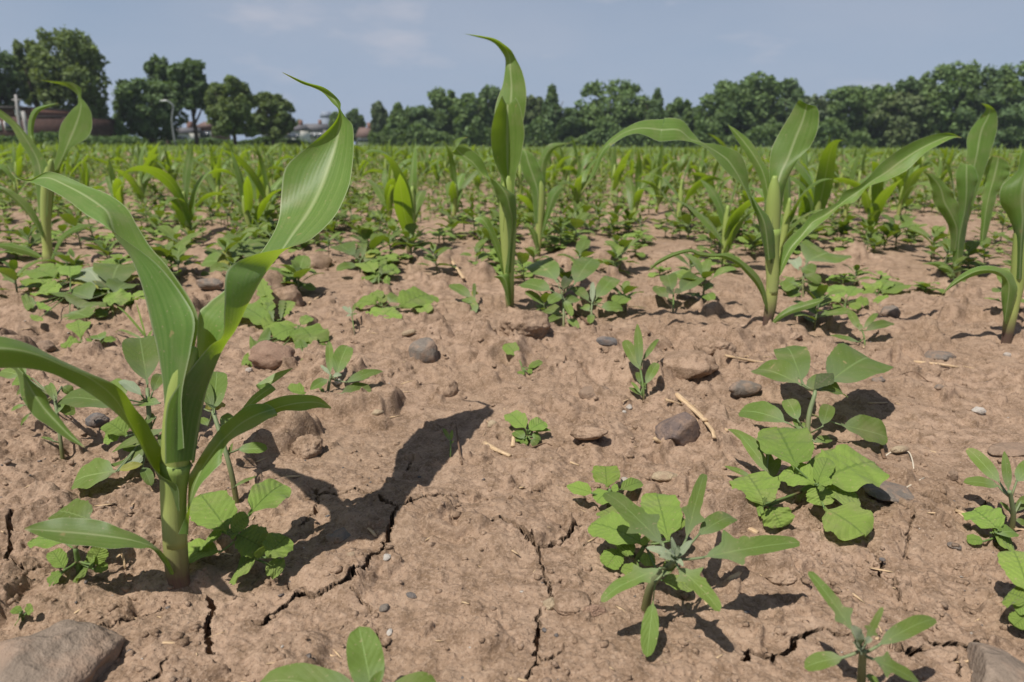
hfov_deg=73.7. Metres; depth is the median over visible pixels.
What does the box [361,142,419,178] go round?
maize plant
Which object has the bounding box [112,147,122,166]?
maize plant
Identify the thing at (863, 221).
goosefoot weed
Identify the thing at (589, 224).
goosefoot weed
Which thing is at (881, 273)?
broadleaf weed
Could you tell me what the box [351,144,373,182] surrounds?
maize plant
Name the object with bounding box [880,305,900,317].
stone
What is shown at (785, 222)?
maize plant
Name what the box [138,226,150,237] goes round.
goosefoot weed
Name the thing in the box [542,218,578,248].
goosefoot weed
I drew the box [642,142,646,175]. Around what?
maize plant
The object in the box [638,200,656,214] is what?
broadleaf weed
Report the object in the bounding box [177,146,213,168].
maize plant
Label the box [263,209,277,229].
goosefoot weed
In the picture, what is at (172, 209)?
goosefoot weed
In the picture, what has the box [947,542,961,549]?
stone
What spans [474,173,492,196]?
maize plant
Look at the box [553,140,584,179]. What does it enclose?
maize plant
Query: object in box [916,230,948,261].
goosefoot weed
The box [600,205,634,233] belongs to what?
goosefoot weed
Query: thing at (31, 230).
goosefoot weed
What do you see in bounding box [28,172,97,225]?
maize plant
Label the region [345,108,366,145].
broadleaf tree
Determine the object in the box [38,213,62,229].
goosefoot weed
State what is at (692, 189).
maize plant
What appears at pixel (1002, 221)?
goosefoot weed
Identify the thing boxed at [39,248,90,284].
goosefoot weed
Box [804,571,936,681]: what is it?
goosefoot weed
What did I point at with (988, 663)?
stone
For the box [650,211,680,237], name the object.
goosefoot weed
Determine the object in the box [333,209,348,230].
goosefoot weed
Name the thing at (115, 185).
maize plant
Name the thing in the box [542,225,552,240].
goosefoot weed
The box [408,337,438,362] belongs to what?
stone
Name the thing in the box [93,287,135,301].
broadleaf weed
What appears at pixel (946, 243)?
goosefoot weed
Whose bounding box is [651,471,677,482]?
stone
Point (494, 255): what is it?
broadleaf weed
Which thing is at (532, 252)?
goosefoot weed
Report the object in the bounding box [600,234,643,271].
goosefoot weed
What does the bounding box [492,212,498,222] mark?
goosefoot weed
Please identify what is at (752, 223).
goosefoot weed
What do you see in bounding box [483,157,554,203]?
maize plant
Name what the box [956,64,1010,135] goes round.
hedgerow tree
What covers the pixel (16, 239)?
broadleaf weed
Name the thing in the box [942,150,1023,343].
maize plant
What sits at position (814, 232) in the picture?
goosefoot weed
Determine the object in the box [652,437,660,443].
straw piece
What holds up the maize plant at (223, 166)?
on the ground
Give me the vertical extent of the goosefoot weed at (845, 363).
0.085 m
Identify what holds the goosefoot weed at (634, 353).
on the ground
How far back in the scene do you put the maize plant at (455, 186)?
2.54 m
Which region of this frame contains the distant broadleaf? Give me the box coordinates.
[0,158,1017,211]
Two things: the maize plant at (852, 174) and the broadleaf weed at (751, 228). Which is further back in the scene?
the maize plant at (852, 174)
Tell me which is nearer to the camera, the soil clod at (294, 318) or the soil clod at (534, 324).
the soil clod at (534, 324)
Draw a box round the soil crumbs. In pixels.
[0,199,1023,681]
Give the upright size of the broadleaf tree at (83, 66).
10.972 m
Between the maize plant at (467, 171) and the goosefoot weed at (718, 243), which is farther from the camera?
the maize plant at (467, 171)
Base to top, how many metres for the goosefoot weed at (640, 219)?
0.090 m
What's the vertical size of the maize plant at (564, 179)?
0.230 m
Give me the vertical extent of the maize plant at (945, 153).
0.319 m
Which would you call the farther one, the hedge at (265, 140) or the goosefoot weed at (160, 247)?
the hedge at (265, 140)
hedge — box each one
[0,131,144,146]
[138,136,312,146]
[367,116,694,147]
[692,114,936,148]
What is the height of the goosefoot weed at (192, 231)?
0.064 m
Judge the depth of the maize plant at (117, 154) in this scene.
7.55 m
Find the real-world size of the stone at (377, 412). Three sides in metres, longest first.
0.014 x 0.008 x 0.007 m
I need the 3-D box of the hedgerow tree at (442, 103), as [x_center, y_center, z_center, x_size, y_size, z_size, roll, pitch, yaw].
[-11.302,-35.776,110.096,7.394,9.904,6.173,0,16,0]
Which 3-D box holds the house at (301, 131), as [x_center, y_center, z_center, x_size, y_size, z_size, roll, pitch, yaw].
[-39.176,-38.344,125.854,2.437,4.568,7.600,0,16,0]
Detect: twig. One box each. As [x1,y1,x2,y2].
[560,299,590,323]
[880,444,886,458]
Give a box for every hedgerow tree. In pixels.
[384,102,415,145]
[404,105,439,145]
[423,86,458,146]
[451,92,492,146]
[477,84,500,144]
[523,94,543,146]
[533,82,570,146]
[561,107,585,139]
[574,76,650,146]
[643,87,668,146]
[664,97,693,146]
[689,105,717,147]
[699,78,761,139]
[739,70,784,146]
[770,77,804,145]
[803,93,829,147]
[820,84,875,147]
[849,83,893,148]
[866,90,938,148]
[885,76,919,144]
[918,71,936,136]
[919,59,981,148]
[938,94,1023,148]
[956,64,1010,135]
[996,61,1023,148]
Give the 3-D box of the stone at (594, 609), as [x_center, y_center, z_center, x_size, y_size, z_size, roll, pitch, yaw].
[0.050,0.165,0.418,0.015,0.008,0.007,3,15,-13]
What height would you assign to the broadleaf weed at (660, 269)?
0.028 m
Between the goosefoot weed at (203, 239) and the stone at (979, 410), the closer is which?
the stone at (979, 410)
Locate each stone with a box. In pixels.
[0,619,124,681]
[36,340,56,351]
[85,412,109,427]
[196,278,223,289]
[325,527,350,543]
[334,378,341,384]
[371,409,383,415]
[379,603,388,611]
[383,554,390,560]
[387,628,391,635]
[401,329,415,335]
[406,592,416,598]
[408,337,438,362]
[487,420,496,427]
[543,597,554,610]
[578,386,608,399]
[584,604,606,616]
[596,336,616,345]
[620,477,627,485]
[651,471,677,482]
[655,412,699,445]
[729,380,761,397]
[862,481,913,502]
[871,377,885,381]
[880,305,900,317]
[890,445,908,452]
[924,350,955,360]
[934,384,944,389]
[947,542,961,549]
[966,642,1023,681]
[971,406,985,414]
[987,442,1023,456]
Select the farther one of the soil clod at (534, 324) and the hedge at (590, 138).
the hedge at (590, 138)
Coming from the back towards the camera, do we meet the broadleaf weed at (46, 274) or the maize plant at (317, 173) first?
the broadleaf weed at (46, 274)
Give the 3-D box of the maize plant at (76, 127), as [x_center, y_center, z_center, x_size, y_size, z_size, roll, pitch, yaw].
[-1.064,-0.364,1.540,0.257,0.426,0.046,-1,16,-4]
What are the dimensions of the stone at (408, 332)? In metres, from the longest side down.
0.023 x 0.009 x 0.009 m
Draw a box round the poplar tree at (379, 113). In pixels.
[370,100,387,141]
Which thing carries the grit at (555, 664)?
on the ground
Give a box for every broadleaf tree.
[0,50,30,105]
[11,37,44,106]
[27,24,112,118]
[111,77,188,145]
[143,53,181,145]
[166,57,209,145]
[203,74,258,144]
[247,90,297,146]
[328,111,337,128]
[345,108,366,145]
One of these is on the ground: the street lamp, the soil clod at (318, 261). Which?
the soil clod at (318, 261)
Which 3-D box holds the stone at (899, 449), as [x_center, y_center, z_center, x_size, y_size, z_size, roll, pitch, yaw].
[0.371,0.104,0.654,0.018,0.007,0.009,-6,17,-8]
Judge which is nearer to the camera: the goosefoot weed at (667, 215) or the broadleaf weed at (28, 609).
the broadleaf weed at (28, 609)
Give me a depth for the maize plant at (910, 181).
2.62 m
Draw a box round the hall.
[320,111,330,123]
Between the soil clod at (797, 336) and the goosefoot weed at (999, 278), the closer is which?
the soil clod at (797, 336)
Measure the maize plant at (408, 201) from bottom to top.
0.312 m
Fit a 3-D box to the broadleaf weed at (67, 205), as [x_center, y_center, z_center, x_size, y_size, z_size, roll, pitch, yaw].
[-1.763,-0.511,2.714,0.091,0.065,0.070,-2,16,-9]
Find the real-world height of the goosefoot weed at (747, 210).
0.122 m
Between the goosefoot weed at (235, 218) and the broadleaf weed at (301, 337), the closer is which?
the broadleaf weed at (301, 337)
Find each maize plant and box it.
[0,72,353,589]
[0,80,94,263]
[0,141,10,162]
[0,141,27,166]
[0,142,23,189]
[0,147,27,156]
[0,159,11,177]
[0,164,33,198]
[3,150,31,177]
[24,151,84,178]
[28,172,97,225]
[40,143,74,160]
[53,148,64,173]
[61,167,107,188]
[63,148,85,178]
[70,141,101,168]
[70,144,99,170]
[74,151,80,174]
[76,160,89,186]
[88,140,164,207]
[90,148,99,163]
[95,158,114,175]
[100,166,134,192]
[105,155,129,204]
[106,142,132,169]
[110,147,137,177]
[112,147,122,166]
[119,141,235,231]
[130,137,162,173]
[132,144,141,164]
[143,141,166,169]
[154,150,195,181]
[161,147,182,180]
[164,138,216,178]
[166,145,171,166]
[170,145,245,210]
[170,162,200,185]
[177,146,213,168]
[178,148,225,196]
[183,144,226,168]
[195,151,281,237]
[213,154,231,177]
[214,138,261,176]
[217,143,244,176]
[220,141,282,204]
[227,151,257,168]
[242,145,296,185]
[242,160,275,205]
[243,140,282,163]
[244,149,251,167]
[266,156,293,170]
[268,153,275,166]
[274,143,282,177]
[275,183,355,245]
[283,145,296,160]
[346,175,356,200]
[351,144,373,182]
[354,137,406,173]
[356,149,395,218]
[361,140,431,253]
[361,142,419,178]
[400,149,410,183]
[400,154,443,192]
[407,142,413,171]
[417,148,422,173]
[418,142,439,181]
[418,149,439,168]
[429,155,449,187]
[435,146,453,180]
[439,141,493,218]
[442,141,469,165]
[448,155,458,171]
[449,166,475,176]
[452,33,525,307]
[461,145,474,173]
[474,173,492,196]
[483,153,496,178]
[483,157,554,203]
[517,185,548,224]
[519,155,557,183]
[520,143,568,255]
[537,141,578,169]
[545,162,586,200]
[547,155,579,186]
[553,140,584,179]
[554,136,597,180]
[559,157,590,206]
[567,141,597,174]
[581,100,961,325]
[582,156,617,178]
[599,151,634,191]
[604,148,618,172]
[610,143,634,196]
[622,147,659,223]
[627,153,635,180]
[634,152,721,228]
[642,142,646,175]
[642,145,650,170]
[642,157,665,200]
[642,165,650,173]
[644,158,763,262]
[647,149,654,170]
[651,141,679,186]
[651,161,674,212]
[662,159,671,175]
[663,147,677,173]
[665,147,694,178]
[672,162,687,182]
[683,152,697,179]
[685,167,748,210]
[688,148,707,191]
[690,149,730,198]
[703,148,707,173]
[709,134,766,194]
[739,175,833,259]
[740,178,754,207]
[742,156,752,176]
[761,149,769,166]
[764,159,808,177]
[766,133,843,242]
[794,154,838,175]
[796,143,890,220]
[798,151,835,224]
[800,152,816,165]
[808,145,878,192]
[833,147,891,218]
[835,147,896,206]
[838,146,876,172]
[844,142,889,176]
[866,150,903,222]
[868,142,891,158]
[869,166,931,215]
[891,165,919,207]
[908,161,1006,238]
[913,151,932,175]
[921,169,927,181]
[922,103,1009,277]
[929,148,949,166]
[932,157,955,181]
[940,145,963,174]
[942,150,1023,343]
[944,150,953,170]
[964,150,984,205]
[1000,154,1019,170]
[1008,155,1016,178]
[1014,144,1021,167]
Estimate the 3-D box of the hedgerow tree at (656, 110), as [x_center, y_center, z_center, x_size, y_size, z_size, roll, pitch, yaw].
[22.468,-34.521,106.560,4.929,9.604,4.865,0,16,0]
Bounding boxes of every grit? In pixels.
[0,224,1012,681]
[1,206,1023,681]
[4,213,1022,659]
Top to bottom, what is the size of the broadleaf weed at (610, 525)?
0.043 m
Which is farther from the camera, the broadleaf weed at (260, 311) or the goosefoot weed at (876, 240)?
the goosefoot weed at (876, 240)
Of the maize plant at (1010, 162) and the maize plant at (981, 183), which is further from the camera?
the maize plant at (1010, 162)
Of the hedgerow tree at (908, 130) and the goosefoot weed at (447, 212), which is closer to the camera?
the goosefoot weed at (447, 212)
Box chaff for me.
[1,206,1023,681]
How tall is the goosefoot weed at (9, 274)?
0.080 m
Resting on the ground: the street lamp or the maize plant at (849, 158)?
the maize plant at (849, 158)
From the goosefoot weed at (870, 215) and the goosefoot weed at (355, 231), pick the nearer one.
the goosefoot weed at (355, 231)
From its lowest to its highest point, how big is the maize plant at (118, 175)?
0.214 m
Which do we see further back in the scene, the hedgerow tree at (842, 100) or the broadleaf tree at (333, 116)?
the broadleaf tree at (333, 116)
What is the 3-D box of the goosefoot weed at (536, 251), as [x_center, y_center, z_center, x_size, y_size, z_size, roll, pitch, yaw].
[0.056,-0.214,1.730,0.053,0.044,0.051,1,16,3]
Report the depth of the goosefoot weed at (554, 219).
2.08 m
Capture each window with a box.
[3,121,12,129]
[203,131,210,137]
[312,133,317,138]
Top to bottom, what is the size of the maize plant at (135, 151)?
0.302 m
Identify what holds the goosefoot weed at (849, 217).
on the ground
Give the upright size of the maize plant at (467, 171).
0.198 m
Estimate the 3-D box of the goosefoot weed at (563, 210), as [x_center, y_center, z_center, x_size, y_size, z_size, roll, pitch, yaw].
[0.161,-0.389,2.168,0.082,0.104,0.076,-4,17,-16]
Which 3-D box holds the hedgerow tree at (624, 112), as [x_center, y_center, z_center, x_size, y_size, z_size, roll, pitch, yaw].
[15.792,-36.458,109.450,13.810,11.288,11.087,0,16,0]
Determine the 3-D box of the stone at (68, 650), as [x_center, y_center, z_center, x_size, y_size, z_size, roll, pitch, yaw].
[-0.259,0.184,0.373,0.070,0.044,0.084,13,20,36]
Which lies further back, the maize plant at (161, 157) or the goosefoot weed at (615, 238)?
the maize plant at (161, 157)
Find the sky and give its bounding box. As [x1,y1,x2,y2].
[0,0,1023,146]
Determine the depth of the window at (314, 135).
143.67 m
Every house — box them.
[176,121,201,139]
[197,122,230,139]
[288,120,310,141]
[305,120,328,141]
[355,123,370,145]
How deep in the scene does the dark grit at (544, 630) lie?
0.45 m
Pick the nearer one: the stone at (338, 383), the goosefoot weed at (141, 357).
the goosefoot weed at (141, 357)
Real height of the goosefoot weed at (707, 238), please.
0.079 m
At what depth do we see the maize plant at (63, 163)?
5.69 m
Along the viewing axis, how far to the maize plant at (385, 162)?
4.50 m
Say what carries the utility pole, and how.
on the meadow
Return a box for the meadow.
[50,146,1017,153]
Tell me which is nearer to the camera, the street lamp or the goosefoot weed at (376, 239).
the goosefoot weed at (376, 239)
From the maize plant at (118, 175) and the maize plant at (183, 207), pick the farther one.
the maize plant at (118, 175)
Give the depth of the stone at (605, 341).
0.92 m
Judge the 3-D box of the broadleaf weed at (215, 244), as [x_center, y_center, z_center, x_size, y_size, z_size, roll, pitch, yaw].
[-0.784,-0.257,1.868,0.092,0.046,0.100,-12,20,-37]
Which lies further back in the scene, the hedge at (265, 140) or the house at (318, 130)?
the house at (318, 130)
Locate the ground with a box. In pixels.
[0,145,1023,681]
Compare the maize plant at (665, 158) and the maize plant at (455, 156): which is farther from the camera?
the maize plant at (665, 158)
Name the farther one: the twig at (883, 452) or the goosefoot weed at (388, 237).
the goosefoot weed at (388, 237)
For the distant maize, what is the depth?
12.14 m
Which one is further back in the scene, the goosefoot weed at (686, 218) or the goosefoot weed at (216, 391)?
the goosefoot weed at (686, 218)
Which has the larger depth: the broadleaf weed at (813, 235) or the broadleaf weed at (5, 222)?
the broadleaf weed at (5, 222)
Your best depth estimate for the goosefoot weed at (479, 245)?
1.54 m
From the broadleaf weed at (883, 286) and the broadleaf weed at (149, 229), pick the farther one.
the broadleaf weed at (149, 229)
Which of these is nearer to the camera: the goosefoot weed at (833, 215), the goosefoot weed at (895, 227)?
the goosefoot weed at (895, 227)
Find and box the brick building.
[0,106,115,136]
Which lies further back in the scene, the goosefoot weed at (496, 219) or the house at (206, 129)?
the house at (206, 129)
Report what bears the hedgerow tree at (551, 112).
on the meadow
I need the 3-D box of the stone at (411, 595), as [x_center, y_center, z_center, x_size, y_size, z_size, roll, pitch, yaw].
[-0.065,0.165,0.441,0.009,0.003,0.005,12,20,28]
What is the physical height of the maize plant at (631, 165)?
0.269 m
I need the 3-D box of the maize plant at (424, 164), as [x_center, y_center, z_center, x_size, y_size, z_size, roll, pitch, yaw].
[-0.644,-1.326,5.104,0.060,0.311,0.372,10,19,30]
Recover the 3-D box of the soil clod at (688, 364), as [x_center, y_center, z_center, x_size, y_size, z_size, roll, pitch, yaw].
[0.223,0.033,0.866,0.077,0.038,0.060,-4,13,22]
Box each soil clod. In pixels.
[248,340,294,369]
[271,285,304,307]
[284,312,317,328]
[291,434,322,458]
[306,254,332,268]
[436,380,458,396]
[499,310,551,338]
[554,588,590,615]
[570,425,607,439]
[656,349,718,379]
[693,336,736,356]
[761,567,797,585]
[789,330,802,340]
[946,469,958,480]
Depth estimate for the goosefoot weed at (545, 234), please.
1.90 m
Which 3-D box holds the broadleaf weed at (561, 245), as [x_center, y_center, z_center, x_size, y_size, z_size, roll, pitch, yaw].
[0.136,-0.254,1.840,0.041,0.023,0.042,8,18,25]
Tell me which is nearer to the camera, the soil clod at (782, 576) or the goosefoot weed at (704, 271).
the soil clod at (782, 576)
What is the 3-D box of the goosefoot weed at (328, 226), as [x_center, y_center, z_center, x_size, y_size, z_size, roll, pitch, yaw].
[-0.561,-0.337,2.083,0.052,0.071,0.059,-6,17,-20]
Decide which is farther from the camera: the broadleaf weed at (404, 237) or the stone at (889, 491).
the broadleaf weed at (404, 237)
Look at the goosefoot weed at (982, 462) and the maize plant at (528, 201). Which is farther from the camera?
the maize plant at (528, 201)
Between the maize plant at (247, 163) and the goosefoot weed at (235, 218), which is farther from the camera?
the maize plant at (247, 163)
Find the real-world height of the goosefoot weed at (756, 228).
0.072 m
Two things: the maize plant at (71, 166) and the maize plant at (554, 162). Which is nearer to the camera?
the maize plant at (71, 166)
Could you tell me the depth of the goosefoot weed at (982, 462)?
0.52 m
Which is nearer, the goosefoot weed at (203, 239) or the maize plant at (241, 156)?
the goosefoot weed at (203, 239)
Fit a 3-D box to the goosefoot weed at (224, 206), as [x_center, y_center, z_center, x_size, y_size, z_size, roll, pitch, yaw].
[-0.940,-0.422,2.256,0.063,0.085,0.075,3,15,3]
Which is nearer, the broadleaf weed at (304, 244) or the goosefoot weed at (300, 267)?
the goosefoot weed at (300, 267)
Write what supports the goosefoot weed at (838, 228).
on the ground
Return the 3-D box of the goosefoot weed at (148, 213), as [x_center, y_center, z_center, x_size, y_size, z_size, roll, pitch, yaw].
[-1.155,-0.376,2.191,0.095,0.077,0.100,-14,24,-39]
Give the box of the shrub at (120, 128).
[98,115,128,135]
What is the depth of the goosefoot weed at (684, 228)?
2.12 m
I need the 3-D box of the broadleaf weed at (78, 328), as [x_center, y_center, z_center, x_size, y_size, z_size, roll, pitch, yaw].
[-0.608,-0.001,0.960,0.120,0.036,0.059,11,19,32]
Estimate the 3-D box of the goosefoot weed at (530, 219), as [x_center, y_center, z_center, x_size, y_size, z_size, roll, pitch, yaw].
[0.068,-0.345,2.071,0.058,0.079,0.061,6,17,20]
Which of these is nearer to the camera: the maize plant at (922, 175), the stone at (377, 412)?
the stone at (377, 412)
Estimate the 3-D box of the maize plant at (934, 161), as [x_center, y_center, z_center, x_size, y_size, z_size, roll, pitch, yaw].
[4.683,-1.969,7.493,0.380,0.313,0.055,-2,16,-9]
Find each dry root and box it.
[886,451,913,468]
[900,371,930,381]
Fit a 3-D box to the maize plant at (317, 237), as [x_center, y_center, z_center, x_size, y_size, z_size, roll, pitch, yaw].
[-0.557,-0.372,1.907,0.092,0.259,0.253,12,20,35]
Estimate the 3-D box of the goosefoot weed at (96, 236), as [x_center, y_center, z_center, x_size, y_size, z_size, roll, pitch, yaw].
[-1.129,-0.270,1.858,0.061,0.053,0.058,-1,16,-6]
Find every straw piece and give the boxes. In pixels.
[116,553,125,568]
[451,258,464,278]
[455,426,462,464]
[482,441,511,456]
[511,430,515,446]
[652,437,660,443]
[665,398,681,405]
[675,393,707,421]
[704,422,715,438]
[724,354,763,361]
[748,527,758,533]
[868,402,887,403]
[913,360,958,367]
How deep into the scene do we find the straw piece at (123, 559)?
0.48 m
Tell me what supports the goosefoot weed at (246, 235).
on the ground
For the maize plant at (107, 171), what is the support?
on the ground
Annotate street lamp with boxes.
[160,100,175,145]
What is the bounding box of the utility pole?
[12,95,21,127]
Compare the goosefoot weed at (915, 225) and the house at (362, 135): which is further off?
the house at (362, 135)
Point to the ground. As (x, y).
(552, 399)
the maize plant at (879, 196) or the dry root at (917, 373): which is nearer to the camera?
the dry root at (917, 373)
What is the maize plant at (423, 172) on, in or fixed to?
on the ground
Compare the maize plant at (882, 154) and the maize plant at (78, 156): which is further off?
the maize plant at (882, 154)
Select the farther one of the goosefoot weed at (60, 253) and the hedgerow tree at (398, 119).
the hedgerow tree at (398, 119)
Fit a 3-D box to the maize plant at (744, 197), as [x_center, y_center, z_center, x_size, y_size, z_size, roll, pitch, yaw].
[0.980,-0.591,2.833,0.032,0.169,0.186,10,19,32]
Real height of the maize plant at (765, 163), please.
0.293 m
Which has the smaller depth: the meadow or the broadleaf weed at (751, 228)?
the broadleaf weed at (751, 228)
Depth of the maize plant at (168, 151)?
6.75 m
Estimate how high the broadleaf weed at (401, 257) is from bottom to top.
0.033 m
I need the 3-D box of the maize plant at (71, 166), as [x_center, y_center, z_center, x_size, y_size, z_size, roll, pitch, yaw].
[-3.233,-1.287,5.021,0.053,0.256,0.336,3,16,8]
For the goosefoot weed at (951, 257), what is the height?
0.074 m
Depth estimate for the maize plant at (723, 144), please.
4.00 m
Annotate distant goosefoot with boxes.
[0,152,1018,225]
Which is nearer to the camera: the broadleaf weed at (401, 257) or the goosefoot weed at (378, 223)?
the broadleaf weed at (401, 257)
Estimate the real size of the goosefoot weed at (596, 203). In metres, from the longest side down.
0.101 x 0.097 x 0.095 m
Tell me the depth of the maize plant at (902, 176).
3.23 m
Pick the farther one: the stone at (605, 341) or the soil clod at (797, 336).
the soil clod at (797, 336)
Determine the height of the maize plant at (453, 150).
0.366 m
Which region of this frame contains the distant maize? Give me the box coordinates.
[0,137,1023,170]
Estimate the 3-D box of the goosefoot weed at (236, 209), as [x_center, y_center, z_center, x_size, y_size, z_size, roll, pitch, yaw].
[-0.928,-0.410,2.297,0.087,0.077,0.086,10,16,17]
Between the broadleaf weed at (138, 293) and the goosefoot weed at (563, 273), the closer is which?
the broadleaf weed at (138, 293)
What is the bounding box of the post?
[21,111,27,133]
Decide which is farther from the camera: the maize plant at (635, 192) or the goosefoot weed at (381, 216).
the maize plant at (635, 192)
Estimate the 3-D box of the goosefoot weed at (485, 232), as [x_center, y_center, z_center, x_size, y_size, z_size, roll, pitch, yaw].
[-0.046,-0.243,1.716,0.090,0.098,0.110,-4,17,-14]
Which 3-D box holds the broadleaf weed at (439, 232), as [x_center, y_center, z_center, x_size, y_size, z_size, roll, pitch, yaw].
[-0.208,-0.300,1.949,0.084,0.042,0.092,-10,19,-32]
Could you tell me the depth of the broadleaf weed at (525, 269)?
1.50 m
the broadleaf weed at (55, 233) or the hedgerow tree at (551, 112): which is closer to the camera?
the broadleaf weed at (55, 233)
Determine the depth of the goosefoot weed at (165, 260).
1.39 m
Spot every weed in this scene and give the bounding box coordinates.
[0,203,12,215]
[0,218,11,231]
[0,225,18,241]
[0,235,21,241]
[0,250,40,260]
[0,259,45,292]
[0,368,75,459]
[3,211,16,220]
[5,227,41,250]
[10,225,41,245]
[10,603,33,624]
[16,263,105,320]
[20,262,69,289]
[21,224,39,235]
[27,498,108,586]
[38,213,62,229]
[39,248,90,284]
[47,262,138,318]
[51,222,73,243]
[51,230,69,241]
[55,249,89,266]
[57,204,74,211]
[58,336,162,489]
[59,209,96,248]
[60,320,115,347]
[66,210,89,238]
[77,210,99,239]
[84,239,123,259]
[86,233,107,246]
[91,233,113,244]
[92,254,132,268]
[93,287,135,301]
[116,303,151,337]
[124,202,135,207]
[125,290,144,304]
[130,198,162,226]
[132,291,144,299]
[134,211,160,230]
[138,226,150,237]
[142,227,163,240]
[144,217,163,236]
[149,238,190,271]
[150,206,173,224]
[150,244,173,259]
[154,232,179,241]
[157,225,200,263]
[160,257,177,275]
[164,204,176,225]
[168,244,200,279]
[180,228,206,247]
[184,222,198,233]
[187,478,293,584]
[192,216,201,224]
[194,223,214,245]
[196,195,220,225]
[200,371,266,502]
[201,233,268,275]
[203,236,243,258]
[206,240,219,249]
[217,201,235,224]
[217,255,239,268]
[219,224,247,235]
[220,207,243,227]
[225,214,240,228]
[229,227,256,249]
[232,221,255,236]
[239,199,264,228]
[240,218,270,238]
[241,315,328,366]
[242,278,295,327]
[247,224,298,250]
[251,201,277,236]
[251,229,269,238]
[260,626,435,681]
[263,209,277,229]
[268,265,315,290]
[271,255,320,290]
[288,240,314,252]
[288,341,382,394]
[315,232,340,255]
[320,220,332,234]
[320,221,345,233]
[329,233,344,251]
[330,240,378,272]
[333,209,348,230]
[336,205,364,234]
[340,201,353,227]
[342,303,356,334]
[347,224,368,237]
[350,233,398,258]
[352,225,384,252]
[354,227,367,250]
[355,249,399,270]
[355,258,399,284]
[356,286,438,318]
[360,210,377,225]
[362,257,399,275]
[364,206,394,233]
[368,207,385,229]
[375,215,395,233]
[378,229,405,252]
[383,228,402,245]
[387,221,405,247]
[389,253,412,263]
[391,233,419,241]
[393,223,432,260]
[416,242,455,272]
[423,228,455,242]
[436,216,464,238]
[436,227,452,241]
[439,203,464,230]
[442,428,453,456]
[449,283,478,311]
[456,215,475,229]
[458,203,481,234]
[460,207,493,237]
[460,239,492,265]
[466,228,497,251]
[474,227,500,260]
[474,249,515,265]
[476,193,495,208]
[488,210,521,223]
[488,225,500,245]
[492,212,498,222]
[494,264,517,274]
[502,342,542,374]
[504,410,550,445]
[514,252,529,280]
[514,261,532,278]
[515,248,548,262]
[516,219,526,230]
[518,257,599,327]
[523,212,535,229]
[525,214,535,234]
[525,290,561,313]
[528,247,544,260]
[541,236,564,247]
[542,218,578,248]
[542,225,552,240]
[542,229,556,248]
[543,238,564,251]
[547,215,564,235]
[549,267,573,295]
[551,216,566,235]
[552,203,572,226]
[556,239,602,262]
[556,242,570,247]
[557,227,570,240]
[558,201,591,233]
[559,212,594,244]
[559,213,578,233]
[561,229,587,241]
[566,200,594,229]
[567,465,642,507]
[571,276,630,323]
[583,219,598,239]
[588,201,608,226]
[588,493,691,591]
[590,201,609,221]
[591,217,606,233]
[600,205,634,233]
[600,217,622,237]
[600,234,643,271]
[600,245,629,274]
[601,474,799,656]
[603,234,621,245]
[606,226,620,235]
[613,281,645,310]
[619,210,649,232]
[622,230,656,242]
[622,324,659,400]
[627,243,647,256]
[628,229,652,241]
[630,213,650,238]
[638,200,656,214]
[648,265,670,276]
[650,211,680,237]
[652,219,671,227]
[653,269,705,312]
[664,215,683,239]
[668,210,690,237]
[672,252,711,276]
[676,213,701,239]
[677,212,702,239]
[677,254,736,302]
[682,204,705,226]
[691,211,712,232]
[693,216,721,244]
[696,227,721,248]
[701,252,739,267]
[709,237,732,253]
[725,429,834,476]
[729,427,889,540]
[731,237,761,250]
[735,232,761,255]
[738,343,892,453]
[739,226,753,243]
[741,208,756,232]
[742,232,761,249]
[749,213,756,224]
[754,224,762,251]
[779,239,851,296]
[779,276,808,290]
[789,217,802,229]
[793,216,833,241]
[793,243,800,253]
[793,285,850,330]
[794,228,818,242]
[799,222,828,240]
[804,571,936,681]
[811,226,822,238]
[823,208,843,225]
[825,273,858,284]
[826,285,868,308]
[827,223,848,240]
[829,209,862,238]
[829,218,857,238]
[829,237,853,250]
[831,309,894,344]
[832,226,854,238]
[842,264,869,284]
[852,224,887,249]
[853,208,879,239]
[854,219,866,232]
[854,220,886,242]
[858,271,899,279]
[861,279,910,303]
[862,235,885,253]
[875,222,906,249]
[880,214,916,248]
[890,203,912,215]
[899,215,926,244]
[902,224,923,244]
[909,225,952,257]
[911,281,945,292]
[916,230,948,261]
[927,238,968,270]
[938,241,979,266]
[939,256,968,281]
[951,257,986,265]
[962,240,989,270]
[962,505,1018,550]
[964,448,1023,530]
[973,237,1006,264]
[982,231,1008,248]
[986,268,1023,310]
[990,211,1012,240]
[991,211,1004,218]
[993,227,1013,248]
[997,251,1010,262]
[997,550,1023,629]
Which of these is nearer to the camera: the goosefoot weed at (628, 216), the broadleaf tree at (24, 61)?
the goosefoot weed at (628, 216)
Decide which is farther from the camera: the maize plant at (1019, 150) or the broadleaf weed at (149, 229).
the maize plant at (1019, 150)
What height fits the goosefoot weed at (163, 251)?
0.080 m
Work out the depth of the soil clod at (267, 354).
0.89 m
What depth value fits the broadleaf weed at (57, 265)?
1.38 m
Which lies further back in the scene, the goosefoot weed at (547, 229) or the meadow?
the meadow
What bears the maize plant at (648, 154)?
on the ground
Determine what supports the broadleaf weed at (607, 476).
on the ground
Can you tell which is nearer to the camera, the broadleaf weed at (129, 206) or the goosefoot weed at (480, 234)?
the goosefoot weed at (480, 234)

